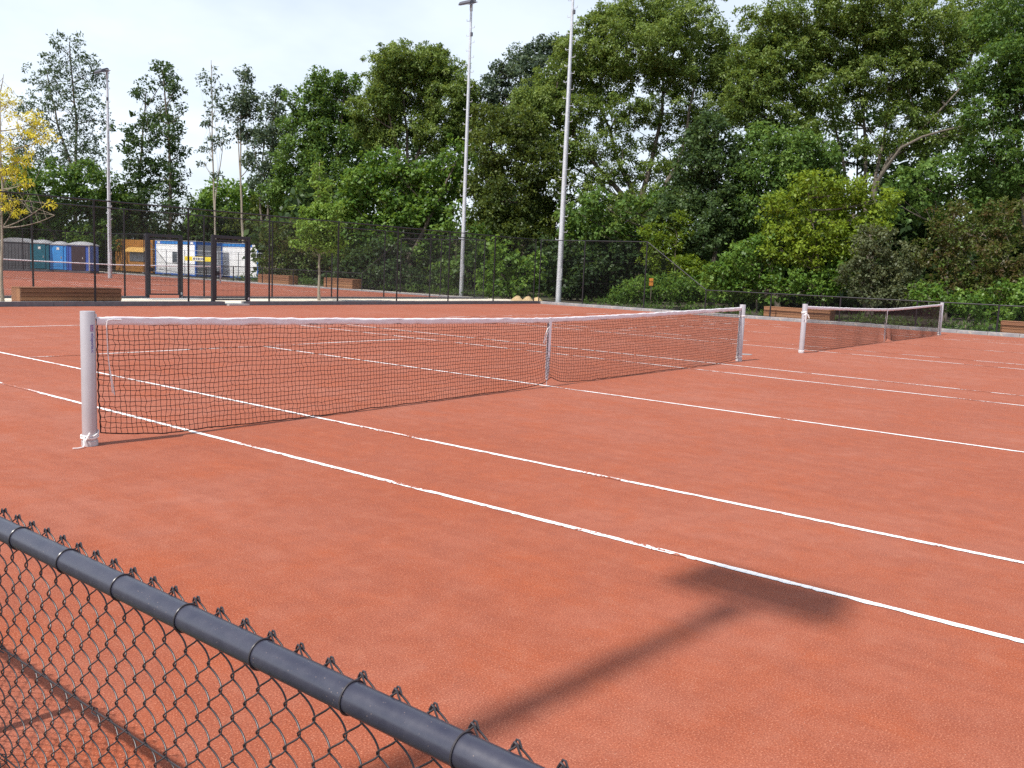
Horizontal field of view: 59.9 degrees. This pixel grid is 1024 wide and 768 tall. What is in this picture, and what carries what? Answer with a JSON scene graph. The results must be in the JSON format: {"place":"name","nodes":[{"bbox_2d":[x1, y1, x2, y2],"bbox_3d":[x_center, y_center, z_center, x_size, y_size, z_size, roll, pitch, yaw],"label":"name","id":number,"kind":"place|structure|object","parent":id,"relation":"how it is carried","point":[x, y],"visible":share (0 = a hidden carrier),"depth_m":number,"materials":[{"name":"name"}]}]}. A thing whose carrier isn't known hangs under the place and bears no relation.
{"place":"outdoors","nodes":[
{"label":"outdoors","id":0,"kind":"place"},
{"bbox_2d":[5,298,510,302],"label":"sand path","id":1,"kind":"structure","parent":0,"point":[226,301],"depth_m":35.54,"materials":[{"name":"beige sand"}]},
{"bbox_2d":[0,74,62,299],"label":"yellow tree","id":2,"kind":"object","parent":1,"relation":"on","point":[36,122],"visible":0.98,"depth_m":24.61,"materials":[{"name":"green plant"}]},
{"bbox_2d":[11,286,121,300],"bbox_3d":[-13.152,-2.612,26.367,0.620,0.500,2.970,8,9,37],"label":"planter bench","id":3,"kind":"object","parent":1,"relation":"on","point":[63,294],"visible":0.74,"depth_m":25.98,"materials":[{"name":"brown wood"}]},
{"bbox_2d":[288,159,348,300],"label":"young tree","id":4,"kind":"object","parent":1,"relation":"on","point":[318,209],"visible":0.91,"depth_m":34.84,"materials":[{"name":"green plant"}]},
{"bbox_2d":[511,296,522,300],"bbox_3d":[0.258,-4.298,44.839,0.920,0.331,0.919,0,8,-16],"label":"sand heap","id":5,"kind":"object","parent":1,"relation":"on","point":[519,299],"visible":0.63,"depth_m":44.65,"materials":[{"name":"beige sand"}]},
{"bbox_2d":[522,296,532,300],"bbox_3d":[0.794,-4.250,44.636,0.838,0.373,0.837,0,8,-18],"label":"sand heap","id":6,"kind":"object","parent":1,"relation":"on","point":[527,298],"visible":0.58,"depth_m":44.48,"materials":[{"name":"beige sand"}]},
{"bbox_2d":[112,272,492,298],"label":"sand path","id":7,"kind":"structure","parent":0,"point":[304,285],"depth_m":55.92,"materials":[{"name":"beige sand"}]},
{"bbox_2d":[258,274,297,284],"bbox_3d":[-15.286,-6.812,58.006,3.220,0.600,0.750,8,9,37],"label":"planter bench","id":8,"kind":"object","parent":7,"relation":"on","point":[286,277],"visible":0.46,"depth_m":57.30,"materials":[{"name":"brown wood"}]},
{"bbox_2d":[324,278,360,288],"bbox_3d":[-10.328,-6.119,54.181,2.620,0.620,0.750,8,9,37],"label":"planter bench","id":9,"kind":"object","parent":7,"relation":"on","point":[344,281],"visible":0.48,"depth_m":53.59,"materials":[{"name":"brown wood"}]},
{"bbox_2d":[0,0,1023,248],"label":"sky","id":10,"kind":"structure","parent":0,"point":[280,40],"materials":[{"name":"white"}]},
{"bbox_2d":[99,267,1023,331],"bbox_3d":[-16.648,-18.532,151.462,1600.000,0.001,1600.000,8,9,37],"label":"ground","id":11,"kind":"structure","parent":0,"point":[552,299],"depth_m":50.53,"materials":[{"name":"green plant"}]},
{"bbox_2d":[0,238,34,269],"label":"storage container","id":12,"kind":"object","parent":11,"relation":"on","point":[10,250],"visible":0.48,"depth_m":65.94,"materials":[{"name":"grey plastic"}]},
{"bbox_2d":[29,240,52,270],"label":"portable toilet","id":13,"kind":"object","parent":11,"relation":"on","point":[41,247],"visible":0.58,"depth_m":65.56,"materials":[{"name":"teal plastic"}]},
{"bbox_2d":[34,244,45,268],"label":"door","id":14,"kind":"structure","parent":13,"relation":"in","point":[39,255],"depth_m":65.57,"materials":[{"name":"teal plastic"}]},
{"bbox_2d":[3,269,103,272],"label":"kerb","id":15,"kind":"structure","parent":11,"relation":"on","point":[35,270],"depth_m":64.23,"materials":[{"name":"concrete"}]},
{"bbox_2d":[0,228,105,271],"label":"chain link fence","id":16,"kind":"object","parent":15,"relation":"on","point":[36,250],"visible":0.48,"depth_m":64.69,"materials":[{"name":"black metal"}]},
{"bbox_2d":[49,241,66,271],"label":"portable toilet","id":17,"kind":"object","parent":11,"relation":"on","point":[57,243],"visible":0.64,"depth_m":65.37,"materials":[{"name":"plastic"}]},
{"bbox_2d":[53,246,62,268],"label":"door","id":18,"kind":"structure","parent":17,"relation":"in","point":[54,248],"depth_m":65.36,"materials":[{"name":"plastic"}]},
{"bbox_2d":[2,29,114,241],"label":"tall tree","id":19,"kind":"object","parent":11,"relation":"on","point":[74,138],"visible":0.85,"depth_m":81.49,"materials":[{"name":"green leaf"},{"name":"bark"}]},
{"bbox_2d":[0,153,141,258],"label":"broad tree","id":20,"kind":"object","parent":11,"relation":"on","point":[93,175],"visible":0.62,"depth_m":76.49,"materials":[{"name":"green plant"}]},
{"bbox_2d":[4,295,146,297],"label":"kerb","id":21,"kind":"structure","parent":11,"relation":"on","point":[122,296],"depth_m":30.59,"materials":[{"name":"grey concrete"}]},
{"bbox_2d":[66,242,98,272],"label":"portable toilet","id":22,"kind":"object","parent":11,"relation":"on","point":[78,256],"visible":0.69,"depth_m":65.20,"materials":[{"name":"blue plastic"}]},
{"bbox_2d":[71,246,85,269],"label":"door","id":23,"kind":"structure","parent":22,"relation":"in","point":[78,256],"depth_m":65.15,"materials":[{"name":"plastic"}]},
{"bbox_2d":[0,301,224,306],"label":"kerb","id":24,"kind":"structure","parent":11,"relation":"on","point":[95,303],"depth_m":26.40,"materials":[{"name":"grey concrete"}]},
{"bbox_2d":[0,191,536,300],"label":"chain link fence","id":25,"kind":"object","parent":24,"relation":"on","point":[257,233],"visible":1,"depth_m":30.80,"materials":[{"name":"black metal"}]},
{"bbox_2d":[211,235,249,300],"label":"gate","id":26,"kind":"structure","parent":25,"relation":"attached to","point":[214,271],"depth_m":29.59,"materials":[{"name":"metal"}]},
{"bbox_2d":[115,240,154,272],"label":"site hut","id":27,"kind":"object","parent":11,"relation":"on","point":[128,249],"visible":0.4,"depth_m":75.49,"materials":[{"name":"orange paint"}]},
{"bbox_2d":[98,59,199,239],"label":"dark tree","id":28,"kind":"object","parent":11,"relation":"on","point":[142,194],"visible":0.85,"depth_m":79.85,"materials":[{"name":"green plant"}]},
{"bbox_2d":[163,249,184,274],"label":"site fence panel","id":29,"kind":"object","parent":11,"relation":"on","point":[177,258],"visible":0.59,"depth_m":69.32,"materials":[{"name":"metal"}]},
{"bbox_2d":[141,298,208,299],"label":"paving slab","id":30,"kind":"structure","parent":11,"relation":"on","point":[174,298],"depth_m":31.26,"materials":[{"name":"grey concrete"}]},
{"bbox_2d":[155,240,222,276],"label":"site cabin","id":31,"kind":"object","parent":11,"relation":"on","point":[196,244],"visible":0.48,"depth_m":71.59,"materials":[{"name":"white metal"}]},
{"bbox_2d":[172,251,177,262],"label":"window","id":32,"kind":"structure","parent":31,"relation":"in","point":[175,260],"depth_m":71.74,"materials":[{"name":"grey glass"}]},
{"bbox_2d":[205,249,210,273],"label":"door","id":33,"kind":"structure","parent":31,"relation":"in","point":[208,254],"depth_m":70.80,"materials":[{"name":"metal"}]},
{"bbox_2d":[184,250,217,276],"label":"site fence panel","id":34,"kind":"object","parent":11,"relation":"on","point":[200,263],"visible":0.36,"depth_m":67.84,"materials":[{"name":"metal"}]},
{"bbox_2d":[185,256,210,261],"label":"banner","id":35,"kind":"object","parent":34,"relation":"attached to","point":[191,258],"visible":0.6,"depth_m":67.75,"materials":[{"name":"yellow plastic"}]},
{"bbox_2d":[194,65,232,238],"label":"slender tree","id":36,"kind":"object","parent":11,"relation":"on","point":[209,124],"visible":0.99,"depth_m":75.97,"materials":[{"name":"green leaf"},{"name":"pale bark"}]},
{"bbox_2d":[173,176,263,241],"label":"round tree","id":37,"kind":"object","parent":11,"relation":"on","point":[223,193],"visible":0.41,"depth_m":88.94,"materials":[{"name":"green plant"}]},
{"bbox_2d":[3,271,435,297],"bbox_3d":[-27.108,-5.178,43.672,37.760,0.001,34.210,8,9,37],"label":"clay court","id":38,"kind":"object","parent":11,"relation":"on","point":[76,283],"visible":0.5,"depth_m":45.96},
{"bbox_2d":[94,68,111,277],"bbox_3d":[-24.935,-12.770,54.452,0.903,12.691,0.743,8,9,37],"label":"floodlight mast","id":39,"kind":"object","parent":38,"relation":"on","point":[108,187],"visible":0.93,"depth_m":54.49,"materials":[{"name":"metal"}]},
{"bbox_2d":[3,259,220,282],"bbox_3d":[-21.912,-6.287,49.808,0.137,1.080,12.900,8,9,37],"label":"net","id":40,"kind":"object","parent":38,"relation":"on","point":[102,271],"visible":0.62,"depth_m":48.59,"materials":[{"name":"black fabric"}]},
{"bbox_2d":[225,303,249,305],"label":"paving slab","id":41,"kind":"structure","parent":11,"relation":"on","point":[234,304],"depth_m":29.76,"materials":[{"name":"grey concrete"}]},
{"bbox_2d":[219,64,265,240],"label":"slender tree","id":42,"kind":"object","parent":11,"relation":"on","point":[244,103],"visible":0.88,"depth_m":75.76,"materials":[{"name":"green leaf"},{"name":"pale bark"}]},
{"bbox_2d":[223,243,266,277],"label":"site cabin","id":43,"kind":"object","parent":11,"relation":"on","point":[236,246],"visible":0.3,"depth_m":71.72,"materials":[{"name":"white metal"}]},
{"bbox_2d":[234,252,260,279],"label":"site fence panel","id":44,"kind":"object","parent":11,"relation":"on","point":[238,267],"visible":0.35,"depth_m":65.29,"materials":[{"name":"metal"}]},
{"bbox_2d":[219,181,289,241],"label":"leafy tree","id":45,"kind":"object","parent":11,"relation":"on","point":[255,208],"visible":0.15,"depth_m":78.56,"materials":[{"name":"green plant"}]},
{"bbox_2d":[245,83,305,222],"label":"slender tree","id":46,"kind":"object","parent":11,"relation":"on","point":[270,136],"visible":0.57,"depth_m":73.69,"materials":[{"name":"green leaf"},{"name":"bark"}]},
{"bbox_2d":[0,508,568,767],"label":"chain link fence","id":47,"kind":"object","parent":11,"relation":"on","point":[436,738],"visible":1,"depth_m":1.36,"materials":[{"name":"metal"}]},
{"bbox_2d":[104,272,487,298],"bbox_3d":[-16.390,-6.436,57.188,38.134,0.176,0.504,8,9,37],"label":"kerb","id":48,"kind":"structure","parent":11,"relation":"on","point":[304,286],"depth_m":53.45,"materials":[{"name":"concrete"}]},
{"bbox_2d":[105,233,485,297],"bbox_3d":[-16.381,-7.951,57.037,38.062,3.071,0.060,8,9,37],"label":"chain link fence","id":49,"kind":"object","parent":48,"relation":"on","point":[121,244],"visible":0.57,"depth_m":50.85,"materials":[{"name":"black metal"}]},
{"bbox_2d":[254,217,349,281],"bbox_3d":[-14.517,-9.423,62.748,7.333,4.688,4.322,2,7,-1],"label":"mixed bush","id":50,"kind":"object","parent":11,"relation":"on","point":[301,264],"visible":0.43,"depth_m":62.49,"materials":[{"name":"green plant"}]},
{"bbox_2d":[255,64,367,220],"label":"dense tree","id":51,"kind":"object","parent":11,"relation":"on","point":[321,121],"visible":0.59,"depth_m":69.10,"materials":[{"name":"green plant"}]},
{"bbox_2d":[183,296,482,298],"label":"kerb","id":52,"kind":"structure","parent":11,"relation":"on","point":[284,297],"depth_m":37.34,"materials":[{"name":"grey concrete"}]},
{"bbox_2d":[0,199,476,296],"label":"chain link fence","id":53,"kind":"object","parent":52,"relation":"on","point":[175,228],"visible":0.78,"depth_m":33.62,"materials":[{"name":"black metal"}]},
{"bbox_2d":[145,233,182,297],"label":"gate","id":54,"kind":"structure","parent":53,"relation":"attached to","point":[151,269],"depth_m":31.53,"materials":[{"name":"metal"}]},
{"bbox_2d":[313,237,459,291],"bbox_3d":[-7.730,-7.538,55.652,9.493,3.350,5.095,2,7,-4],"label":"dark bush","id":55,"kind":"object","parent":11,"relation":"on","point":[361,249],"visible":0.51,"depth_m":55.33,"materials":[{"name":"green plant"}]},
{"bbox_2d":[241,301,538,304],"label":"kerb","id":56,"kind":"structure","parent":11,"relation":"on","point":[368,302],"depth_m":34.72,"materials":[{"name":"grey concrete"}]},
{"bbox_2d":[323,133,477,278],"bbox_3d":[-7.461,-11.248,58.145,10.400,10.259,5.348,3,7,7],"label":"sycamore","id":57,"kind":"object","parent":11,"relation":"on","point":[426,204],"visible":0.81,"depth_m":57.63,"materials":[{"name":"green plant"}]},
{"bbox_2d":[344,37,483,266],"bbox_3d":[-7.065,-16.379,66.335,9.823,18.253,8.123,8,9,37],"label":"round topped tree","id":58,"kind":"object","parent":11,"relation":"on","point":[395,73],"visible":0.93,"depth_m":64.86,"materials":[{"name":"green plant"}]},
{"bbox_2d":[325,109,512,214],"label":"back tree","id":59,"kind":"object","parent":11,"relation":"on","point":[412,152],"visible":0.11,"depth_m":75.42,"materials":[{"name":"green plant"}]},
{"bbox_2d":[425,198,492,291],"bbox_3d":[-3.011,-8.015,52.017,4.356,5.594,3.394,8,9,37],"label":"green shrub","id":60,"kind":"object","parent":11,"relation":"on","point":[450,226],"visible":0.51,"depth_m":51.68,"materials":[{"name":"green plant"}]},
{"bbox_2d":[458,0,476,295],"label":"floodlight mast","id":61,"kind":"object","parent":11,"relation":"on","point":[467,109],"visible":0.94,"depth_m":49.06,"materials":[{"name":"metal"}]},
{"bbox_2d":[472,234,547,298],"bbox_3d":[-0.079,-6.237,47.394,4.057,3.470,2.865,2,7,-4],"label":"green shrub","id":62,"kind":"object","parent":11,"relation":"on","point":[488,284],"visible":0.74,"depth_m":46.92,"materials":[{"name":"green plant"}]},
{"bbox_2d":[0,304,1023,767],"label":"clay court","id":63,"kind":"object","parent":11,"relation":"on","point":[550,644],"visible":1,"depth_m":5.30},
{"bbox_2d":[73,311,98,448],"bbox_3d":[-3.431,-0.010,7.162,0.142,1.150,0.270,1,7,-8],"label":"net post","id":64,"kind":"object","parent":63,"relation":"on","point":[89,435],"visible":0.98,"depth_m":7.18,"materials":[{"name":"silver metal"}]},
{"bbox_2d":[95,307,741,433],"bbox_3d":[0.535,-0.485,12.221,0.122,1.063,12.666,8,9,37],"label":"tennis net","id":65,"kind":"object","parent":64,"relation":"attached to","point":[177,321],"visible":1,"depth_m":9.67,"materials":[{"name":"fabric"}]},
{"bbox_2d":[40,338,417,356],"bbox_3d":[-4.558,-0.693,16.197,0.055,0.001,8.160,8,9,37],"label":"court line","id":66,"kind":"object","parent":63,"relation":"on","point":[209,348],"visible":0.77,"depth_m":15.19,"materials":[{"name":"white paint"}]},
{"bbox_2d":[0,382,1023,642],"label":"court line","id":67,"kind":"object","parent":63,"relation":"on","point":[600,534],"visible":0.98,"depth_m":5.28,"materials":[{"name":"white paint"}]},
{"bbox_2d":[0,352,1023,562],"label":"court line","id":68,"kind":"object","parent":63,"relation":"on","point":[921,541],"visible":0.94,"depth_m":6.73,"materials":[{"name":"white paint"}]},
{"bbox_2d":[265,346,1022,451],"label":"court line","id":69,"kind":"object","parent":63,"relation":"on","point":[705,407],"visible":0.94,"depth_m":10.65,"materials":[{"name":"white paint"}]},
{"bbox_2d":[303,325,1023,405],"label":"court line","id":70,"kind":"object","parent":63,"relation":"on","point":[700,369],"visible":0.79,"depth_m":15.06,"materials":[{"name":"white paint"}]},
{"bbox_2d":[347,324,1022,395],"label":"court line","id":71,"kind":"object","parent":63,"relation":"on","point":[745,366],"visible":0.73,"depth_m":15.83,"materials":[{"name":"white paint"}]},
{"bbox_2d":[443,317,1014,368],"bbox_3d":[7.090,-0.774,20.739,23.770,0.001,0.055,8,9,37],"label":"court line","id":72,"kind":"object","parent":63,"relation":"on","point":[790,348],"visible":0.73,"depth_m":20.79,"materials":[{"name":"white paint"}]},
{"bbox_2d":[735,304,745,360],"bbox_3d":[4.441,-0.968,17.268,0.134,1.150,0.134,8,9,37],"label":"net post","id":73,"kind":"object","parent":63,"relation":"on","point":[741,336],"visible":0.94,"depth_m":17.22,"materials":[{"name":"silver metal"}]},
{"bbox_2d":[478,317,1022,364],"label":"court line","id":74,"kind":"object","parent":63,"relation":"on","point":[813,346],"visible":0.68,"depth_m":22.11,"materials":[{"name":"white paint"}]},
{"bbox_2d":[798,304,808,352],"bbox_3d":[6.518,-1.217,19.902,0.162,1.150,0.169,0,8,-21],"label":"net post","id":75,"kind":"object","parent":63,"relation":"on","point":[804,312],"visible":0.95,"depth_m":19.87,"materials":[{"name":"silver metal"}]},
{"bbox_2d":[804,304,941,349],"bbox_3d":[10.552,-1.692,24.978,0.133,1.065,12.837,8,9,37],"label":"tennis net","id":76,"kind":"object","parent":75,"relation":"attached to","point":[875,311],"visible":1,"depth_m":24.00,"materials":[{"name":"fabric"}]},
{"bbox_2d":[937,302,943,334],"bbox_3d":[14.506,-2.182,30.095,0.134,1.150,0.134,8,9,37],"label":"net post","id":77,"kind":"object","parent":63,"relation":"on","point":[941,318],"visible":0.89,"depth_m":30.05,"materials":[{"name":"silver metal"}]},
{"bbox_2d":[0,149,1023,319],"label":"woodland","id":78,"kind":"object","parent":11,"relation":"on","point":[910,232],"visible":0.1,"depth_m":52.01,"materials":[{"name":"green plant"}]},
{"bbox_2d":[456,101,581,294],"bbox_3d":[0.412,-11.182,54.024,7.592,11.716,5.088,2,7,-4],"label":"ivy clad tree","id":79,"kind":"object","parent":11,"relation":"on","point":[490,204],"visible":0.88,"depth_m":53.11,"materials":[{"name":"green plant"}]},
{"bbox_2d":[472,31,568,286],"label":"blue green tree","id":80,"kind":"object","parent":11,"relation":"on","point":[524,61],"visible":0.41,"depth_m":65.58,"materials":[{"name":"green plant"}]},
{"bbox_2d":[555,0,577,301],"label":"floodlight mast","id":81,"kind":"object","parent":11,"relation":"on","point":[564,174],"visible":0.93,"depth_m":44.81,"materials":[{"name":"metal"}]},
{"bbox_2d":[530,227,661,301],"bbox_3d":[4.710,-6.724,49.921,7.758,4.328,3.956,3,7,3],"label":"dark bush","id":82,"kind":"object","parent":11,"relation":"on","point":[607,279],"visible":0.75,"depth_m":49.59,"materials":[{"name":"green plant"}]},
{"bbox_2d":[549,185,682,302],"bbox_3d":[5.857,-7.925,50.123,7.602,6.748,3.268,2,7,-3],"label":"tree","id":83,"kind":"object","parent":11,"relation":"on","point":[578,224],"visible":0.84,"depth_m":49.56,"materials":[{"name":"green plant"}]},
{"bbox_2d":[232,274,1008,331],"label":"weeds","id":84,"kind":"object","parent":11,"relation":"on","point":[977,327],"visible":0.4,"depth_m":40.53,"materials":[{"name":"green plant"}]},
{"bbox_2d":[504,0,742,299],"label":"ash","id":85,"kind":"object","parent":11,"relation":"on","point":[655,30],"visible":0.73,"depth_m":55.09,"materials":[{"name":"green plant"}]},
{"bbox_2d":[649,278,653,305],"bbox_3d":[6.407,-4.145,41.062,0.202,1.465,0.065,8,9,37],"label":"marker sign","id":86,"kind":"object","parent":11,"relation":"on","point":[650,279],"visible":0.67,"depth_m":41.00,"materials":[{"name":"orange plastic"}]},
{"bbox_2d":[603,270,715,308],"bbox_3d":[7.141,-4.610,43.055,5.442,1.980,2.673,2,7,-6],"label":"nettle patch","id":87,"kind":"object","parent":11,"relation":"on","point":[667,291],"visible":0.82,"depth_m":42.78,"materials":[{"name":"green plant"}]},
{"bbox_2d":[635,209,720,305],"bbox_3d":[8.231,-6.180,44.104,4.362,4.895,2.822,8,9,37],"label":"lime bush","id":88,"kind":"object","parent":11,"relation":"on","point":[669,241],"visible":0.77,"depth_m":43.84,"materials":[{"name":"green plant"}]},
{"bbox_2d":[645,107,769,308],"bbox_3d":[9.950,-8.855,45.307,5.513,10.038,5.908,8,9,37],"label":"grey green tree","id":89,"kind":"object","parent":11,"relation":"on","point":[720,227],"visible":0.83,"depth_m":44.14,"materials":[{"name":"green plant"}]},
{"bbox_2d":[699,230,860,315],"bbox_3d":[11.869,-4.805,38.947,7.292,3.781,3.080,2,7,-1],"label":"green bush","id":90,"kind":"object","parent":11,"relation":"on","point":[753,271],"visible":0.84,"depth_m":38.85,"materials":[{"name":"green plant"}]},
{"bbox_2d":[539,301,1023,337],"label":"kerb","id":91,"kind":"structure","parent":11,"relation":"on","point":[799,320],"depth_m":35.78,"materials":[{"name":"concrete"}]},
{"bbox_2d":[538,240,1023,332],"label":"chain link fence","id":92,"kind":"object","parent":91,"relation":"on","point":[770,310],"visible":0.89,"depth_m":39.16,"materials":[{"name":"black metal"}]},
{"bbox_2d":[727,117,847,306],"bbox_3d":[13.473,-8.245,43.923,5.911,9.572,3.281,3,7,8],"label":"leafy tree","id":93,"kind":"object","parent":11,"relation":"on","point":[780,166],"visible":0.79,"depth_m":43.21,"materials":[{"name":"green plant"}]},
{"bbox_2d":[763,306,835,320],"bbox_3d":[11.757,-2.848,36.459,2.770,0.520,0.620,8,9,37],"label":"planter bench","id":94,"kind":"object","parent":11,"relation":"on","point":[783,312],"visible":0.58,"depth_m":36.33,"materials":[{"name":"brown wood"}]},
{"bbox_2d":[754,167,905,306],"bbox_3d":[13.653,-6.142,39.377,6.500,6.514,3.418,2,7,-4],"label":"yellow green tree","id":95,"kind":"object","parent":11,"relation":"on","point":[797,240],"visible":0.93,"depth_m":38.59,"materials":[{"name":"green plant"}]},
{"bbox_2d":[757,80,977,215],"bbox_3d":[23.875,-12.798,60.642,15.950,15.148,5.167,2,7,-2],"label":"back tree","id":96,"kind":"object","parent":11,"relation":"on","point":[858,162],"visible":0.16,"depth_m":59.87,"materials":[{"name":"green plant"}]},
{"bbox_2d":[717,0,1023,315],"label":"ash","id":97,"kind":"object","parent":11,"relation":"on","point":[883,42],"visible":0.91,"depth_m":46.38,"materials":[{"name":"green plant"}]},
{"bbox_2d":[832,223,931,320],"bbox_3d":[15.470,-4.596,37.062,3.989,4.172,2.554,4,7,11],"label":"grey bush","id":98,"kind":"object","parent":11,"relation":"on","point":[868,275],"visible":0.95,"depth_m":36.62,"materials":[{"name":"green plant"}]},
{"bbox_2d":[877,151,1022,320],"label":"tree","id":99,"kind":"object","parent":11,"relation":"on","point":[974,191],"visible":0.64,"depth_m":42.45,"materials":[{"name":"green plant"}]},
{"bbox_2d":[903,276,1023,330],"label":"green bush","id":100,"kind":"object","parent":11,"relation":"on","point":[936,289],"visible":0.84,"depth_m":34.31,"materials":[{"name":"green plant"}]},
{"bbox_2d":[911,195,1023,328],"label":"brown bush","id":101,"kind":"object","parent":11,"relation":"on","point":[949,241],"visible":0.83,"depth_m":35.65,"materials":[{"name":"green plant"}]},
{"bbox_2d":[946,0,1023,273],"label":"edge tree","id":102,"kind":"object","parent":11,"relation":"on","point":[1005,51],"visible":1,"depth_m":40.60,"materials":[{"name":"green plant"}]},
{"bbox_2d":[1000,320,1023,333],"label":"planter bench","id":103,"kind":"object","parent":11,"relation":"on","point":[1004,324],"visible":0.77,"depth_m":31.52,"materials":[{"name":"brown wood"}]}
]}

